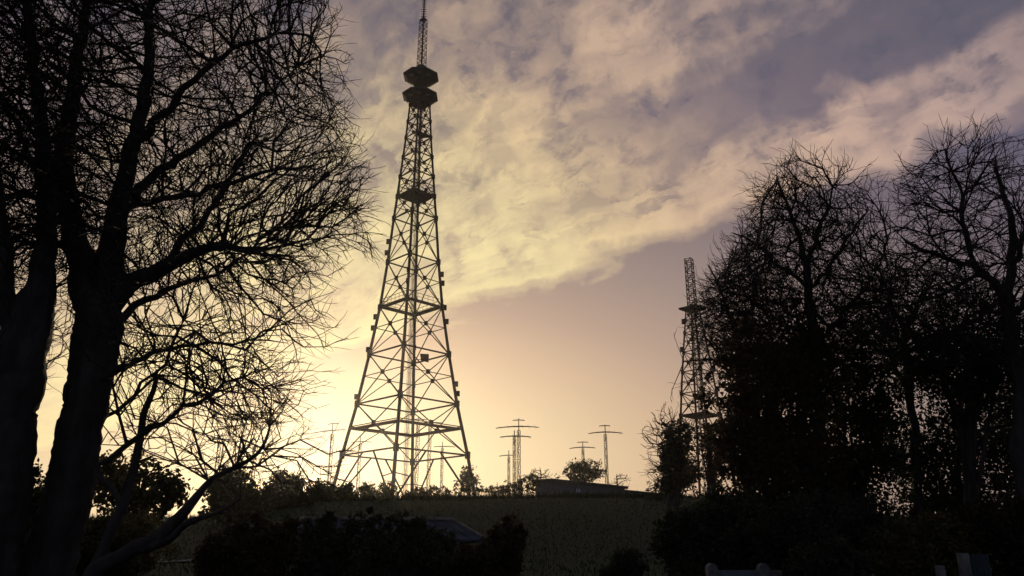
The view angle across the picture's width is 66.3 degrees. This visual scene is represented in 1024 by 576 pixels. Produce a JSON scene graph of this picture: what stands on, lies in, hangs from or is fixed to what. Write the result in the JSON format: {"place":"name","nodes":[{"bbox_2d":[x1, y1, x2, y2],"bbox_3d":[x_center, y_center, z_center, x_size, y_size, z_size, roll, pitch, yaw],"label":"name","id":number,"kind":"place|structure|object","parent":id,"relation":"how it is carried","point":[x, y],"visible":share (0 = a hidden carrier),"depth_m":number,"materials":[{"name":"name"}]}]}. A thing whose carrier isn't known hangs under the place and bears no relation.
{"place":"outdoors","nodes":[
{"label":"outdoors","id":0,"kind":"place"},
{"bbox_2d":[161,542,295,561],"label":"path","id":1,"kind":"structure","parent":0,"point":[182,560],"depth_m":42.34,"materials":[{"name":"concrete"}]},
{"bbox_2d":[0,0,1023,517],"label":"sky","id":2,"kind":"structure","parent":0,"point":[584,150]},
{"bbox_2d":[77,488,998,575],"bbox_3d":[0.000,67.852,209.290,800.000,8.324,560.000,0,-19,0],"label":"ground","id":3,"kind":"structure","parent":0,"point":[594,524],"depth_m":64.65,"materials":[{"name":"green plant"}]},
{"bbox_2d":[21,457,93,563],"bbox_3d":[-7.594,4.293,12.260,1.801,3.284,1.424,0,-19,0],"label":"shrub","id":4,"kind":"object","parent":3,"relation":"on","point":[38,490],"visible":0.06,"depth_m":12.41,"materials":[{"name":"green plant"}]},
{"bbox_2d":[0,0,135,575],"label":"bare tree","id":5,"kind":"object","parent":3,"relation":"on","point":[28,313],"visible":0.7,"depth_m":8.20,"materials":[{"name":"brown plant"}]},
{"bbox_2d":[75,505,185,575],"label":"shrub","id":6,"kind":"object","parent":3,"relation":"on","point":[140,563],"visible":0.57,"depth_m":13.15,"materials":[{"name":"green plant"}]},
{"bbox_2d":[92,449,197,533],"bbox_3d":[-11.138,7.007,22.957,3.468,4.567,2.530,0,-19,0],"label":"tree","id":7,"kind":"object","parent":3,"relation":"on","point":[159,484],"visible":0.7,"depth_m":23.04,"materials":[{"name":"green plant"}]},
{"bbox_2d":[0,0,390,575],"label":"bare tree","id":8,"kind":"object","parent":3,"relation":"on","point":[54,536],"visible":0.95,"depth_m":8.81,"materials":[{"name":"brown plant"}]},
{"bbox_2d":[208,439,224,506],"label":"aerial mast","id":9,"kind":"object","parent":3,"relation":"on","point":[218,445],"visible":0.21,"depth_m":177.33,"materials":[{"name":"metal"}]},
{"bbox_2d":[76,307,358,575],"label":"sapling","id":10,"kind":"object","parent":3,"relation":"on","point":[167,532],"visible":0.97,"depth_m":7.42,"materials":[{"name":"brown plant"}]},
{"bbox_2d":[197,458,277,523],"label":"bush","id":11,"kind":"object","parent":3,"relation":"on","point":[248,504],"visible":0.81,"depth_m":74.55,"materials":[{"name":"green plant"}]},
{"bbox_2d":[185,510,303,575],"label":"shrub","id":12,"kind":"object","parent":3,"relation":"on","point":[240,549],"visible":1,"depth_m":14.92,"materials":[{"name":"green plant"}]},
{"bbox_2d":[251,442,257,487],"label":"aerial mast","id":13,"kind":"object","parent":3,"relation":"on","point":[254,461],"visible":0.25,"depth_m":166.76,"materials":[{"name":"metal"}]},
{"bbox_2d":[260,466,316,509],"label":"bush","id":14,"kind":"object","parent":3,"relation":"on","point":[287,496],"visible":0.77,"depth_m":80.65,"materials":[{"name":"green plant"}]},
{"bbox_2d":[286,508,366,575],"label":"shrub","id":15,"kind":"object","parent":3,"relation":"on","point":[322,543],"visible":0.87,"depth_m":15.90,"materials":[{"name":"green plant"}]},
{"bbox_2d":[311,423,345,481],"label":"aerial mast","id":16,"kind":"object","parent":3,"relation":"on","point":[330,448],"visible":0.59,"depth_m":177.92,"materials":[{"name":"metal"}]},
{"bbox_2d":[305,477,361,500],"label":"bush","id":17,"kind":"object","parent":3,"relation":"on","point":[331,493],"visible":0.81,"depth_m":88.22,"materials":[{"name":"green plant"}]},
{"bbox_2d":[351,437,370,491],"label":"aerial mast","id":18,"kind":"object","parent":3,"relation":"on","point":[358,462],"visible":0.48,"depth_m":196.23,"materials":[{"name":"metal"}]},
{"bbox_2d":[356,480,399,499],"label":"bush","id":19,"kind":"object","parent":3,"relation":"on","point":[366,489],"visible":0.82,"depth_m":93.91,"materials":[{"name":"green plant"}]},
{"bbox_2d":[297,516,485,574],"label":"shed","id":20,"kind":"structure","parent":3,"relation":"on","point":[465,535],"depth_m":33.97,"materials":[{"name":"grey metal"}]},
{"bbox_2d":[339,506,457,575],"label":"shrub","id":21,"kind":"object","parent":3,"relation":"on","point":[420,548],"visible":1,"depth_m":15.45,"materials":[{"name":"green plant"}]},
{"bbox_2d":[333,0,475,495],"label":"lattice tower","id":22,"kind":"structure","parent":3,"relation":"on","point":[421,78],"depth_m":125.84,"materials":[{"name":"metal"}]},
{"bbox_2d":[414,417,426,486],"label":"aerial mast","id":23,"kind":"object","parent":3,"relation":"on","point":[416,453],"visible":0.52,"depth_m":182.37,"materials":[{"name":"metal"}]},
{"bbox_2d":[402,485,455,497],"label":"bush","id":24,"kind":"object","parent":3,"relation":"on","point":[420,490],"visible":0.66,"depth_m":96.67,"materials":[{"name":"green plant"}]},
{"bbox_2d":[423,419,441,489],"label":"aerial mast","id":25,"kind":"object","parent":3,"relation":"on","point":[429,442],"visible":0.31,"depth_m":191.91,"materials":[{"name":"metal"}]},
{"bbox_2d":[434,442,453,491],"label":"aerial mast","id":26,"kind":"object","parent":3,"relation":"on","point":[441,465],"visible":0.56,"depth_m":200.88,"materials":[{"name":"metal"}]},
{"bbox_2d":[417,537,503,575],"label":"shrub","id":27,"kind":"object","parent":3,"relation":"on","point":[469,560],"visible":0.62,"depth_m":16.30,"materials":[{"name":"green plant"}]},
{"bbox_2d":[453,465,484,495],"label":"tree","id":28,"kind":"object","parent":3,"relation":"on","point":[468,482],"visible":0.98,"depth_m":100.95,"materials":[{"name":"green plant"}]},
{"bbox_2d":[484,480,512,496],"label":"bush","id":29,"kind":"object","parent":3,"relation":"on","point":[491,489],"visible":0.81,"depth_m":96.81,"materials":[{"name":"green plant"}]},
{"bbox_2d":[477,509,528,575],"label":"shrub","id":30,"kind":"object","parent":3,"relation":"on","point":[509,541],"visible":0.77,"depth_m":17.00,"materials":[{"name":"green plant"}]},
{"bbox_2d":[499,450,513,483],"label":"aerial mast","id":31,"kind":"object","parent":3,"relation":"on","point":[508,461],"visible":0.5,"depth_m":186.46,"materials":[{"name":"metal"}]},
{"bbox_2d":[500,430,530,488],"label":"aerial mast","id":32,"kind":"object","parent":3,"relation":"on","point":[514,456],"visible":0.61,"depth_m":147.86,"materials":[{"name":"metal"}]},
{"bbox_2d":[496,418,538,496],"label":"aerial mast","id":33,"kind":"object","parent":3,"relation":"on","point":[519,443],"visible":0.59,"depth_m":163.18,"materials":[{"name":"metal"}]},
{"bbox_2d":[500,470,539,496],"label":"bush","id":34,"kind":"object","parent":3,"relation":"on","point":[520,488],"visible":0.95,"depth_m":96.07,"materials":[{"name":"green plant"}]},
{"bbox_2d":[531,467,550,488],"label":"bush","id":35,"kind":"object","parent":3,"relation":"on","point":[541,477],"visible":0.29,"depth_m":109.16,"materials":[{"name":"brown plant"}]},
{"bbox_2d":[555,457,606,482],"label":"tree","id":36,"kind":"object","parent":3,"relation":"on","point":[582,467],"visible":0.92,"depth_m":122.73,"materials":[{"name":"green plant"}]},
{"bbox_2d":[569,442,594,477],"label":"aerial mast","id":37,"kind":"object","parent":3,"relation":"on","point":[582,447],"visible":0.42,"depth_m":187.51,"materials":[{"name":"metal"}]},
{"bbox_2d":[531,478,654,496],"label":"bunker","id":38,"kind":"object","parent":3,"relation":"on","point":[551,485],"visible":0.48,"depth_m":101.52,"materials":[{"name":"grey concrete"}]},
{"bbox_2d":[588,425,622,483],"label":"aerial mast","id":39,"kind":"object","parent":3,"relation":"on","point":[605,442],"visible":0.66,"depth_m":167.86,"materials":[{"name":"metal"}]},
{"bbox_2d":[605,474,630,489],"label":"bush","id":40,"kind":"object","parent":3,"relation":"on","point":[616,476],"visible":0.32,"depth_m":131.27,"materials":[{"name":"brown plant"}]},
{"bbox_2d":[596,544,651,575],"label":"shrub","id":41,"kind":"object","parent":3,"relation":"on","point":[621,563],"visible":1,"depth_m":24.30,"materials":[{"name":"green plant"}]},
{"bbox_2d":[642,477,680,500],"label":"bush","id":42,"kind":"object","parent":3,"relation":"on","point":[657,492],"visible":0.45,"depth_m":85.11,"materials":[{"name":"green plant"}]},
{"bbox_2d":[639,402,702,511],"bbox_3d":[11.957,13.388,58.757,5.267,10.023,4.326,-5,-19,13],"label":"bare tree","id":43,"kind":"object","parent":3,"relation":"on","point":[669,501],"visible":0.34,"depth_m":59.20,"materials":[{"name":"black plant"}]},
{"bbox_2d":[653,417,704,511],"bbox_3d":[9.168,10.931,42.860,3.014,7.739,2.156,0,-19,0],"label":"tree","id":44,"kind":"object","parent":3,"relation":"on","point":[673,461],"visible":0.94,"depth_m":42.89,"materials":[{"name":"green plant"}]},
{"bbox_2d":[680,409,731,502],"bbox_3d":[9.403,9.567,37.029,2.896,7.779,2.343,0,-19,0],"label":"tree","id":45,"kind":"object","parent":3,"relation":"on","point":[708,470],"visible":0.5,"depth_m":37.21,"materials":[{"name":"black plant"}]},
{"bbox_2d":[678,257,735,497],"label":"lattice tower","id":46,"kind":"structure","parent":3,"relation":"on","point":[688,310],"depth_m":137.55,"materials":[{"name":"metal"}]},
{"bbox_2d":[646,481,780,575],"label":"shrub","id":47,"kind":"object","parent":3,"relation":"on","point":[684,535],"visible":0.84,"depth_m":14.01,"materials":[{"name":"green plant"}]},
{"bbox_2d":[669,231,800,569],"bbox_3d":[5.911,3.305,19.963,3.634,9.984,3.622,0,-19,0],"label":"bare tree","id":48,"kind":"object","parent":3,"relation":"on","point":[702,360],"visible":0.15,"depth_m":20.70,"materials":[{"name":"black plant"}]},
{"bbox_2d":[705,563,781,575],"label":"concrete fence","id":49,"kind":"object","parent":3,"relation":"on","point":[762,569],"visible":0.67,"depth_m":12.18,"materials":[{"name":"grey concrete"}]},
{"bbox_2d":[692,280,864,560],"bbox_3d":[5.587,3.356,15.783,2.960,7.240,3.076,-17,-25,41],"label":"tree","id":50,"kind":"object","parent":3,"relation":"on","point":[770,443],"visible":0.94,"depth_m":15.68,"materials":[{"name":"green plant"}]},
{"bbox_2d":[710,480,901,575],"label":"shrub","id":51,"kind":"object","parent":3,"relation":"on","point":[823,517],"visible":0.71,"depth_m":13.57,"materials":[{"name":"green plant"}]},
{"bbox_2d":[682,138,930,492],"bbox_3d":[6.525,1.956,17.185,5.454,10.955,4.931,0,-19,0],"label":"bare tree","id":52,"kind":"object","parent":3,"relation":"on","point":[808,262],"visible":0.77,"depth_m":17.33,"materials":[{"name":"black plant"}]},
{"bbox_2d":[785,296,928,574],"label":"tree","id":53,"kind":"object","parent":3,"relation":"on","point":[866,423],"visible":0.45,"depth_m":17.20,"materials":[{"name":"green plant"}]},
{"bbox_2d":[824,249,1022,520],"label":"bare tree","id":54,"kind":"object","parent":3,"relation":"on","point":[918,506],"visible":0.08,"depth_m":18.54,"materials":[{"name":"black plant"}]},
{"bbox_2d":[843,109,1023,504],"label":"bare tree","id":55,"kind":"object","parent":3,"relation":"on","point":[1012,357],"visible":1,"depth_m":14.63,"materials":[{"name":"brown plant"}]},
{"bbox_2d":[855,389,1015,522],"bbox_3d":[10.832,4.686,18.431,5.315,6.291,3.764,0,-19,0],"label":"tree","id":56,"kind":"object","parent":3,"relation":"on","point":[949,457],"visible":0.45,"depth_m":18.20,"materials":[{"name":"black plant"}]},
{"bbox_2d":[880,270,1023,509],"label":"tree","id":57,"kind":"object","parent":3,"relation":"on","point":[951,389],"visible":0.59,"depth_m":15.38,"materials":[{"name":"brown plant"}]},
{"bbox_2d":[934,553,991,575],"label":"sheet fence","id":58,"kind":"object","parent":3,"relation":"on","point":[973,564],"visible":1,"depth_m":11.30,"materials":[{"name":"grey metal"}]}
]}

